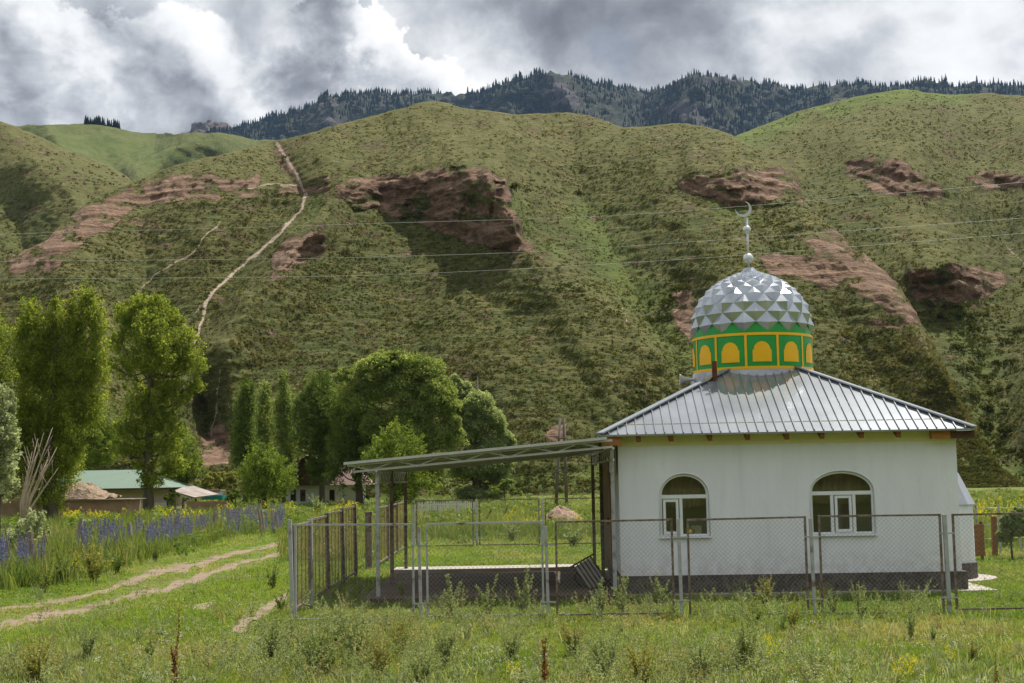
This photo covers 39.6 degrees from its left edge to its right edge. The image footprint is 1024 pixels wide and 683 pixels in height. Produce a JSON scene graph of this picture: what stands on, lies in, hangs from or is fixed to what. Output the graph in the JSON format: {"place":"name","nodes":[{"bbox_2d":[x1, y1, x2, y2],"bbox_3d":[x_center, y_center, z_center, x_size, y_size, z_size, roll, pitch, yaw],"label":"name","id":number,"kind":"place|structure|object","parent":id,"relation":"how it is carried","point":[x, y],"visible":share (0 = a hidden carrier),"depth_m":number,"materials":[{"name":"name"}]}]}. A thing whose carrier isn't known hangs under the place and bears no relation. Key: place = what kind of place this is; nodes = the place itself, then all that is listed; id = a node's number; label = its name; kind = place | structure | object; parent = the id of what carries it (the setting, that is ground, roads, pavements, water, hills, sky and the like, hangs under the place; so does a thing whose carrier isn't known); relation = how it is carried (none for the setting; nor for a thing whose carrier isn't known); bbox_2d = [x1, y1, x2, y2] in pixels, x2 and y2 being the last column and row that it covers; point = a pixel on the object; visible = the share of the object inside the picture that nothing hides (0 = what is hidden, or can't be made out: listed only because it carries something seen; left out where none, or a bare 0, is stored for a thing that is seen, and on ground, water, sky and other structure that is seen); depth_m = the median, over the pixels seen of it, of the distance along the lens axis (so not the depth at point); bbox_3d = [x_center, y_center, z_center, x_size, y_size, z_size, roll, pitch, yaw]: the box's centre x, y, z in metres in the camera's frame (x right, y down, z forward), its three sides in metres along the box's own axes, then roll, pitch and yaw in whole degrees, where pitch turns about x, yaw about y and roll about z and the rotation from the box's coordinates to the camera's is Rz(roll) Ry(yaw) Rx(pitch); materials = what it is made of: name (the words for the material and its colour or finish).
{"place":"outdoors","nodes":[
{"label":"outdoors","id":0,"kind":"place"},
{"bbox_2d":[0,121,132,264],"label":"hill","id":1,"kind":"structure","parent":0,"point":[11,132],"depth_m":510.51,"materials":[{"name":"plant"}]},
{"bbox_2d":[0,126,127,265],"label":"hillside tussocks","id":2,"kind":"object","parent":1,"relation":"on","point":[17,225],"visible":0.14,"depth_m":502.97,"materials":[{"name":"plant"}]},
{"bbox_2d":[0,541,278,610],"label":"dirt track","id":3,"kind":"structure","parent":0,"point":[142,576],"depth_m":37.55,"materials":[{"name":"soil"}]},
{"bbox_2d":[0,552,279,631],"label":"dirt track","id":4,"kind":"structure","parent":0,"point":[195,577],"depth_m":29.99,"materials":[{"name":"soil"}]},
{"bbox_2d":[16,124,274,181],"bbox_3d":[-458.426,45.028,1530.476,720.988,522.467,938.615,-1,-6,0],"label":"hill","id":5,"kind":"structure","parent":0,"point":[133,156],"depth_m":1315.09,"materials":[{"name":"plant"}]},
{"bbox_2d":[83,115,120,128],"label":"spruce copse","id":6,"kind":"object","parent":5,"relation":"on","point":[115,123],"visible":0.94,"depth_m":1445.56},
{"bbox_2d":[186,120,232,133],"bbox_3d":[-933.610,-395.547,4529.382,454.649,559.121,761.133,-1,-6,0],"label":"peak","id":7,"kind":"structure","parent":0,"point":[201,127],"depth_m":4345.59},
{"bbox_2d":[0,101,991,500],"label":"hill","id":8,"kind":"structure","parent":0,"point":[436,183],"depth_m":268.36,"materials":[{"name":"plant"}]},
{"bbox_2d":[0,103,1023,499],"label":"hillside tussocks","id":9,"kind":"object","parent":8,"relation":"on","point":[994,475],"visible":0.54,"depth_m":244.72,"materials":[{"name":"plant"}]},
{"bbox_2d":[281,153,1023,454],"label":"gully bushes","id":10,"kind":"object","parent":8,"relation":"on","point":[1003,428],"visible":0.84,"depth_m":261.05,"materials":[{"name":"plant"}]},
{"bbox_2d":[0,487,1023,682],"bbox_3d":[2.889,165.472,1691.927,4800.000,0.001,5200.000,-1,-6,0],"label":"ground","id":11,"kind":"structure","parent":0,"point":[253,557],"depth_m":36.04,"materials":[{"name":"plant"}]},
{"bbox_2d":[0,312,22,484],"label":"poplar tree","id":12,"kind":"object","parent":11,"relation":"on","point":[7,373],"visible":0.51,"depth_m":88.28,"materials":[{"name":"green plant"}]},
{"bbox_2d":[0,381,24,533],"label":"silver poplar","id":13,"kind":"object","parent":11,"relation":"on","point":[9,434],"visible":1,"depth_m":47.80,"materials":[{"name":"green plant"}]},
{"bbox_2d":[1,500,42,517],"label":"mud wall","id":14,"kind":"structure","parent":11,"relation":"on","point":[8,508],"depth_m":93.43,"materials":[{"name":"soil"}]},
{"bbox_2d":[5,507,51,546],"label":"silver shrub","id":15,"kind":"object","parent":11,"relation":"on","point":[28,523],"visible":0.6,"depth_m":45.59,"materials":[{"name":"green plant"}]},
{"bbox_2d":[10,628,63,681],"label":"wispy weed","id":16,"kind":"object","parent":11,"relation":"on","point":[31,663],"visible":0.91,"depth_m":16.53,"materials":[{"name":"plant"}]},
{"bbox_2d":[20,427,57,530],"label":"dead tree","id":17,"kind":"object","parent":11,"relation":"on","point":[24,503],"visible":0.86,"depth_m":59.95,"materials":[{"name":"wood"}]},
{"bbox_2d":[29,557,63,592],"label":"weed clump","id":18,"kind":"object","parent":11,"relation":"on","point":[47,580],"visible":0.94,"depth_m":30.80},
{"bbox_2d":[0,276,115,520],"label":"poplar tree","id":19,"kind":"object","parent":11,"relation":"on","point":[50,358],"visible":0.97,"depth_m":90.27,"materials":[{"name":"green plant"}]},
{"bbox_2d":[45,547,80,582],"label":"weed clump","id":20,"kind":"object","parent":11,"relation":"on","point":[60,564],"visible":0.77,"depth_m":33.50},
{"bbox_2d":[72,621,101,657],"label":"wispy weed","id":21,"kind":"object","parent":11,"relation":"on","point":[87,648],"visible":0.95,"depth_m":18.73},
{"bbox_2d":[59,394,124,470],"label":"willow tree","id":22,"kind":"object","parent":11,"relation":"on","point":[94,452],"visible":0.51,"depth_m":133.84,"materials":[{"name":"green plant"}]},
{"bbox_2d":[76,538,113,582],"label":"weed clump","id":23,"kind":"object","parent":11,"relation":"on","point":[91,566],"visible":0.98,"depth_m":33.81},
{"bbox_2d":[58,482,145,517],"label":"mud shed","id":24,"kind":"structure","parent":11,"relation":"on","point":[87,496],"depth_m":100.42,"materials":[{"name":"soil"}]},
{"bbox_2d":[37,470,196,509],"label":"green roof house","id":25,"kind":"structure","parent":11,"relation":"on","point":[122,482],"depth_m":120.80,"materials":[{"name":"paint"}]},
{"bbox_2d":[110,543,129,573],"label":"weed clump","id":26,"kind":"object","parent":11,"relation":"on","point":[122,552],"visible":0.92,"depth_m":36.95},
{"bbox_2d":[0,507,279,568],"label":"flowers","id":27,"kind":"object","parent":11,"relation":"on","point":[176,517],"visible":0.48,"depth_m":57.27,"materials":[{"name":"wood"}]},
{"bbox_2d":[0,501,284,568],"bbox_3d":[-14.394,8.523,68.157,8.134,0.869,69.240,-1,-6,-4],"label":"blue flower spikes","id":28,"kind":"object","parent":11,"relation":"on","point":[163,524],"visible":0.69,"depth_m":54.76,"materials":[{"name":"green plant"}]},
{"bbox_2d":[105,292,210,510],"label":"poplar tree","id":29,"kind":"object","parent":11,"relation":"on","point":[148,333],"visible":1,"depth_m":111.72,"materials":[{"name":"green plant"}]},
{"bbox_2d":[169,608,180,682],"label":"dock plant","id":30,"kind":"object","parent":11,"relation":"on","point":[174,664],"visible":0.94,"depth_m":15.96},
{"bbox_2d":[158,419,208,483],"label":"willow tree","id":31,"kind":"object","parent":11,"relation":"on","point":[195,465],"visible":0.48,"depth_m":127.39,"materials":[{"name":"green plant"}]},
{"bbox_2d":[167,486,217,508],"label":"sheet lean to","id":32,"kind":"object","parent":11,"relation":"on","point":[193,491],"visible":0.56,"depth_m":121.08,"materials":[{"name":"white metal"}]},
{"bbox_2d":[186,501,227,511],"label":"mud wall","id":33,"kind":"structure","parent":11,"relation":"on","point":[204,504],"depth_m":118.29,"materials":[{"name":"soil"}]},
{"bbox_2d":[192,471,241,500],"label":"olive bush","id":34,"kind":"object","parent":11,"relation":"on","point":[223,480],"visible":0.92,"depth_m":138.59,"materials":[{"name":"green plant"}]},
{"bbox_2d":[223,374,263,503],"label":"poplar column","id":35,"kind":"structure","parent":11,"relation":"on","point":[243,434],"depth_m":149.52,"materials":[{"name":"green plant"}]},
{"bbox_2d":[233,592,286,633],"bbox_3d":[-4.513,4.848,25.643,0.487,0.001,8.782,-1,-6,-3],"label":"dirt gully","id":36,"kind":"object","parent":11,"relation":"on","point":[258,614],"visible":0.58,"depth_m":24.85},
{"bbox_2d":[250,378,278,470],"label":"poplar column","id":37,"kind":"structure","parent":11,"relation":"on","point":[266,408],"depth_m":153.62,"materials":[{"name":"green plant"}]},
{"bbox_2d":[232,439,299,509],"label":"round tree","id":38,"kind":"object","parent":11,"relation":"on","point":[260,476],"visible":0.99,"depth_m":116.77,"materials":[{"name":"green plant"}]},
{"bbox_2d":[251,613,290,657],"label":"wispy weed","id":39,"kind":"object","parent":11,"relation":"on","point":[277,637],"visible":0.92,"depth_m":18.40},
{"bbox_2d":[255,368,303,502],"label":"poplar column","id":40,"kind":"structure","parent":11,"relation":"on","point":[282,416],"depth_m":147.33,"materials":[{"name":"green plant"}]},
{"bbox_2d":[283,605,342,672],"bbox_3d":[-2.365,3.585,16.961,0.611,0.804,0.570,-5,-7,39],"label":"wispy weed","id":41,"kind":"object","parent":11,"relation":"on","point":[307,645],"visible":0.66,"depth_m":16.95,"materials":[{"name":"plant"}]},
{"bbox_2d":[284,367,353,503],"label":"dark tree","id":42,"kind":"object","parent":11,"relation":"on","point":[311,415],"visible":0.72,"depth_m":145.04,"materials":[{"name":"green plant"}]},
{"bbox_2d":[292,504,357,608],"bbox_3d":[-3.710,4.324,28.891,0.115,1.871,9.553,-1,-6,0],"label":"side fence","id":43,"kind":"object","parent":11,"relation":"on","point":[310,562],"visible":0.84,"depth_m":28.55,"materials":[{"name":"metal"}]},
{"bbox_2d":[307,629,343,673],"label":"weed clump","id":44,"kind":"object","parent":11,"relation":"on","point":[331,661],"visible":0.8,"depth_m":16.63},
{"bbox_2d":[287,454,374,503],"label":"old house","id":45,"kind":"structure","parent":11,"relation":"on","point":[298,495],"depth_m":149.16,"materials":[{"name":"white wood"}]},
{"bbox_2d":[313,601,358,644],"bbox_3d":[-2.430,3.895,19.541,0.612,0.683,0.598,4,-7,-41],"label":"wispy weed","id":46,"kind":"object","parent":11,"relation":"on","point":[327,620],"visible":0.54,"depth_m":19.49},
{"bbox_2d":[333,603,379,663],"bbox_3d":[-1.972,3.638,17.592,0.518,0.806,0.589,-2,-6,15],"label":"wispy weed","id":47,"kind":"object","parent":11,"relation":"on","point":[349,635],"visible":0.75,"depth_m":17.52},
{"bbox_2d":[318,374,400,504],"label":"dark tree","id":48,"kind":"object","parent":11,"relation":"on","point":[349,442],"visible":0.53,"depth_m":140.95,"materials":[{"name":"green plant"}]},
{"bbox_2d":[364,512,372,569],"bbox_3d":[-3.733,5.246,37.074,0.200,1.606,0.200,-1,-6,0],"label":"gate post","id":49,"kind":"object","parent":11,"relation":"on","point":[368,520],"visible":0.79,"depth_m":37.00,"materials":[{"name":"paint"}]},
{"bbox_2d":[354,626,403,678],"bbox_3d":[-1.518,3.603,16.470,0.497,0.643,0.504,3,-7,-38],"label":"wispy weed","id":50,"kind":"object","parent":11,"relation":"on","point":[376,647],"visible":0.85,"depth_m":16.43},
{"bbox_2d":[380,501,407,562],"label":"side fence","id":51,"kind":"object","parent":11,"relation":"on","point":[387,510],"visible":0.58,"depth_m":41.10,"materials":[{"name":"metal"}]},
{"bbox_2d":[377,609,416,654],"bbox_3d":[-1.512,3.804,18.592,0.507,0.651,0.518,0,-6,-11],"label":"wispy weed","id":52,"kind":"object","parent":11,"relation":"on","point":[400,630],"visible":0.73,"depth_m":18.54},
{"bbox_2d":[331,347,469,502],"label":"willow","id":53,"kind":"object","parent":11,"relation":"on","point":[407,375],"visible":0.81,"depth_m":137.22,"materials":[{"name":"green plant"}]},
{"bbox_2d":[358,416,442,507],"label":"young tree","id":54,"kind":"object","parent":11,"relation":"on","point":[393,448],"visible":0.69,"depth_m":111.12,"materials":[{"name":"green plant"}]},
{"bbox_2d":[401,637,441,682],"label":"wispy weed","id":55,"kind":"object","parent":11,"relation":"on","point":[423,665],"visible":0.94,"depth_m":15.87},
{"bbox_2d":[428,614,462,665],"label":"wispy weed","id":56,"kind":"object","parent":11,"relation":"on","point":[444,642],"visible":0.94,"depth_m":17.39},
{"bbox_2d":[418,501,473,512],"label":"picket fence","id":57,"kind":"object","parent":11,"relation":"on","point":[437,504],"visible":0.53,"depth_m":98.33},
{"bbox_2d":[443,574,461,614],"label":"tall weed","id":58,"kind":"object","parent":11,"relation":"on","point":[456,595],"visible":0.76,"depth_m":23.46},
{"bbox_2d":[444,373,517,500],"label":"pale willow","id":59,"kind":"object","parent":11,"relation":"on","point":[478,424],"visible":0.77,"depth_m":144.69,"materials":[{"name":"green plant"}]},
{"bbox_2d":[475,573,497,613],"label":"tall weed","id":60,"kind":"object","parent":11,"relation":"on","point":[483,597],"visible":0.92,"depth_m":23.34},
{"bbox_2d":[360,564,619,604],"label":"terrace","id":61,"kind":"structure","parent":11,"relation":"on","point":[433,575],"depth_m":29.87,"materials":[{"name":"concrete"}]},
{"bbox_2d":[343,437,616,596],"bbox_3d":[-0.573,3.757,30.815,5.174,3.058,8.135,-1,-6,0],"label":"awning","id":62,"kind":"object","parent":61,"relation":"on","point":[404,465],"visible":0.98,"depth_m":29.56,"materials":[{"name":"metal"}]},
{"bbox_2d":[569,554,610,587],"bbox_3d":[1.522,4.683,28.461,0.774,0.864,0.528,1,-6,-22],"label":"metal rack","id":63,"kind":"object","parent":61,"relation":"on","point":[588,569],"visible":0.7,"depth_m":28.39,"materials":[{"name":"metal"}]},
{"bbox_2d":[485,476,522,500],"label":"dark bush","id":64,"kind":"object","parent":11,"relation":"on","point":[503,485],"visible":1,"depth_m":139.26,"materials":[{"name":"green plant"}]},
{"bbox_2d":[409,497,600,546],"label":"fence","id":65,"kind":"object","parent":11,"relation":"on","point":[479,508],"visible":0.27,"depth_m":48.23,"materials":[{"name":"metal"}]},
{"bbox_2d":[495,619,527,658],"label":"wispy weed","id":66,"kind":"object","parent":11,"relation":"on","point":[510,645],"visible":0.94,"depth_m":17.96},
{"bbox_2d":[0,578,1023,682],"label":"wispy undergrowth","id":67,"kind":"object","parent":11,"relation":"on","point":[617,666],"visible":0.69,"depth_m":17.51,"materials":[{"name":"plant"}]},
{"bbox_2d":[0,534,1023,682],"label":"tall grass tufts","id":68,"kind":"object","parent":11,"relation":"on","point":[875,669],"visible":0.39,"depth_m":17.30,"materials":[{"name":"plant"}]},
{"bbox_2d":[0,487,1023,590],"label":"meadow weeds","id":69,"kind":"object","parent":11,"relation":"on","point":[14,575],"visible":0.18,"depth_m":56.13,"materials":[{"name":"plant"}]},
{"bbox_2d":[0,591,1023,682],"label":"tiny white flowers","id":70,"kind":"object","parent":11,"relation":"on","point":[526,647],"visible":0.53,"depth_m":18.63,"materials":[{"name":"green plant"}]},
{"bbox_2d":[1,487,1023,582],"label":"dry stalks","id":71,"kind":"object","parent":11,"relation":"on","point":[502,518],"visible":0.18,"depth_m":58.07,"materials":[{"name":"plant"}]},
{"bbox_2d":[514,564,533,613],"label":"tall weed","id":72,"kind":"object","parent":11,"relation":"on","point":[524,592],"visible":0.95,"depth_m":23.51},
{"bbox_2d":[59,493,1023,569],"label":"yellow flowers","id":73,"kind":"object","parent":11,"relation":"on","point":[349,502],"visible":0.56,"depth_m":83.10,"materials":[{"name":"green plant"}]},
{"bbox_2d":[540,637,548,681],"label":"dock plant","id":74,"kind":"object","parent":11,"relation":"on","point":[544,666],"visible":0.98,"depth_m":15.49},
{"bbox_2d":[554,419,567,505],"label":"utility pole","id":75,"kind":"object","parent":11,"relation":"on","point":[565,471],"visible":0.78,"depth_m":111.43,"materials":[{"name":"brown wood"}]},
{"bbox_2d":[541,505,583,520],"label":"soil heap","id":76,"kind":"object","parent":11,"relation":"on","point":[552,513],"visible":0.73,"depth_m":73.10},
{"bbox_2d":[554,615,584,655],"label":"wispy weed","id":77,"kind":"object","parent":11,"relation":"on","point":[567,638],"visible":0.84,"depth_m":18.21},
{"bbox_2d":[584,620,623,676],"bbox_3d":[1.058,3.519,16.215,0.468,0.672,0.458,-1,-6,1],"label":"wispy weed","id":78,"kind":"object","parent":11,"relation":"on","point":[604,647],"visible":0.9,"depth_m":16.21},
{"bbox_2d":[611,569,628,612],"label":"tall weed","id":79,"kind":"object","parent":11,"relation":"on","point":[622,600],"visible":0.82,"depth_m":23.72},
{"bbox_2d":[617,637,663,682],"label":"wispy weed","id":80,"kind":"object","parent":11,"relation":"on","point":[637,662],"visible":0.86,"depth_m":15.29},
{"bbox_2d":[288,512,1023,619],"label":"chain link fence","id":81,"kind":"object","parent":11,"relation":"on","point":[293,586],"visible":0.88,"depth_m":23.20,"materials":[{"name":"metal"}]},
{"bbox_2d":[680,632,724,677],"bbox_3d":[2.140,3.519,15.822,0.486,0.559,0.493,-4,-6,32],"label":"wispy weed","id":82,"kind":"object","parent":11,"relation":"on","point":[705,663],"visible":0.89,"depth_m":15.80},
{"bbox_2d":[503,632,956,675],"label":"yellow meadow flowers","id":83,"kind":"object","parent":11,"relation":"on","point":[899,672],"visible":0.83,"depth_m":15.68,"materials":[{"name":"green plant"}]},
{"bbox_2d":[722,613,764,665],"bbox_3d":[2.741,3.565,16.890,0.544,0.652,0.479,-4,-6,28],"label":"wispy weed","id":84,"kind":"object","parent":11,"relation":"on","point":[743,644],"visible":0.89,"depth_m":16.87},
{"bbox_2d":[754,575,774,605],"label":"weed clump","id":85,"kind":"object","parent":11,"relation":"on","point":[767,592],"visible":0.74,"depth_m":24.53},
{"bbox_2d":[785,596,802,627],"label":"weed clump","id":86,"kind":"object","parent":11,"relation":"on","point":[793,619],"visible":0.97,"depth_m":21.01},
{"bbox_2d":[593,201,997,596],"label":"mosque","id":87,"kind":"structure","parent":11,"relation":"on","point":[759,417],"depth_m":27.49,"materials":[{"name":"white paint"}]},
{"bbox_2d":[607,472,611,567],"bbox_3d":[2.201,3.991,31.876,0.115,2.100,1.100,-1,-6,2],"label":"door","id":88,"kind":"structure","parent":87,"relation":"in","point":[609,483],"depth_m":31.61,"materials":[{"name":"brown wood"}]},
{"bbox_2d":[662,476,705,508],"bbox_3d":[3.344,2.910,27.937,1.142,0.751,0.159,-1,-6,2],"label":"curtain","id":89,"kind":"object","parent":87,"relation":"attached to","point":[683,485],"visible":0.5,"depth_m":27.93,"materials":[{"name":"fabric"}]},
{"bbox_2d":[659,473,711,538],"bbox_3d":[3.332,3.170,27.518,1.002,1.253,0.186,-1,-6,2],"label":"window","id":90,"kind":"structure","parent":87,"relation":"in","point":[666,498],"depth_m":27.53,"materials":[{"name":"white plastic"}]},
{"bbox_2d":[812,471,869,504],"bbox_3d":[6.373,2.836,27.833,1.413,0.736,0.159,-1,-6,2],"label":"curtain","id":91,"kind":"object","parent":87,"relation":"attached to","point":[840,482],"visible":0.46,"depth_m":27.83,"materials":[{"name":"fabric"}]},
{"bbox_2d":[809,470,877,535],"bbox_3d":[6.365,3.109,27.412,1.273,1.263,0.186,-1,-6,2],"label":"window","id":92,"kind":"structure","parent":87,"relation":"in","point":[850,495],"depth_m":27.42,"materials":[{"name":"white plastic"}]},
{"bbox_2d":[795,636,831,671],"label":"wispy weed","id":93,"kind":"object","parent":11,"relation":"on","point":[811,654],"visible":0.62,"depth_m":15.91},
{"bbox_2d":[848,581,872,620],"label":"weed clump","id":94,"kind":"object","parent":11,"relation":"on","point":[862,608],"visible":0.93,"depth_m":21.80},
{"bbox_2d":[903,598,918,640],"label":"weed clump","id":95,"kind":"object","parent":11,"relation":"on","point":[910,625],"visible":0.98,"depth_m":19.33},
{"bbox_2d":[974,522,984,559],"bbox_3d":[11.840,5.118,36.184,0.340,1.050,0.124,-1,-6,0],"label":"fence post","id":96,"kind":"object","parent":11,"relation":"on","point":[980,534],"visible":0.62,"depth_m":36.15,"materials":[{"name":"brown wood"}]},
{"bbox_2d":[991,516,997,554],"bbox_3d":[12.775,5.270,37.647,0.139,1.277,0.120,-1,-6,0],"label":"wooden post","id":97,"kind":"object","parent":11,"relation":"on","point":[994,538],"visible":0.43,"depth_m":37.62,"materials":[{"name":"brown wood"}]},
{"bbox_2d":[995,506,1023,558],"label":"tree","id":98,"kind":"object","parent":11,"relation":"on","point":[1012,528],"visible":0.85,"depth_m":36.56,"materials":[{"name":"green plant"}]},
{"bbox_2d":[0,0,1023,133],"label":"sky","id":99,"kind":"structure","parent":0,"point":[150,66],"materials":[{"name":"grey"}]},
{"bbox_2d":[14,182,1020,233],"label":"power line","id":100,"kind":"object","parent":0,"point":[516,219],"visible":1,"depth_m":65.45,"materials":[{"name":"grey"}]},
{"bbox_2d":[75,233,1020,278],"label":"power line","id":101,"kind":"object","parent":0,"point":[528,268],"visible":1,"depth_m":65.32,"materials":[{"name":"grey"}]},
{"bbox_2d":[88,218,1018,260],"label":"power line","id":102,"kind":"object","parent":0,"point":[542,251],"visible":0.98,"depth_m":65.11,"materials":[{"name":"grey"}]},
{"bbox_2d":[210,70,1023,140],"bbox_3d":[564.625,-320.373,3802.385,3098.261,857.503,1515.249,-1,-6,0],"label":"mountain","id":103,"kind":"structure","parent":0,"point":[318,116],"depth_m":3634.13,"materials":[{"name":"plant"}]},
{"bbox_2d":[210,67,1018,132],"bbox_3d":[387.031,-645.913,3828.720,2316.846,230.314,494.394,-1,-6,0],"label":"crest spruces","id":104,"kind":"object","parent":103,"relation":"on","point":[430,91],"visible":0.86,"depth_m":3873.26,"materials":[{"name":"plant"}]},
{"bbox_2d":[206,67,1023,139],"bbox_3d":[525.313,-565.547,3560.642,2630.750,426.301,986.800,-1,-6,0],"label":"spruce forest","id":105,"kind":"object","parent":103,"relation":"on","point":[530,86],"visible":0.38,"depth_m":3710.66,"materials":[{"name":"plant"}]},
{"bbox_2d":[735,89,1023,483],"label":"hill","id":106,"kind":"structure","parent":0,"point":[965,283],"depth_m":356.76,"materials":[{"name":"plant"}]},
{"bbox_2d":[744,91,1023,481],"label":"hillside tussocks","id":107,"kind":"object","parent":106,"relation":"on","point":[971,320],"visible":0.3,"depth_m":330.78,"materials":[{"name":"plant"}]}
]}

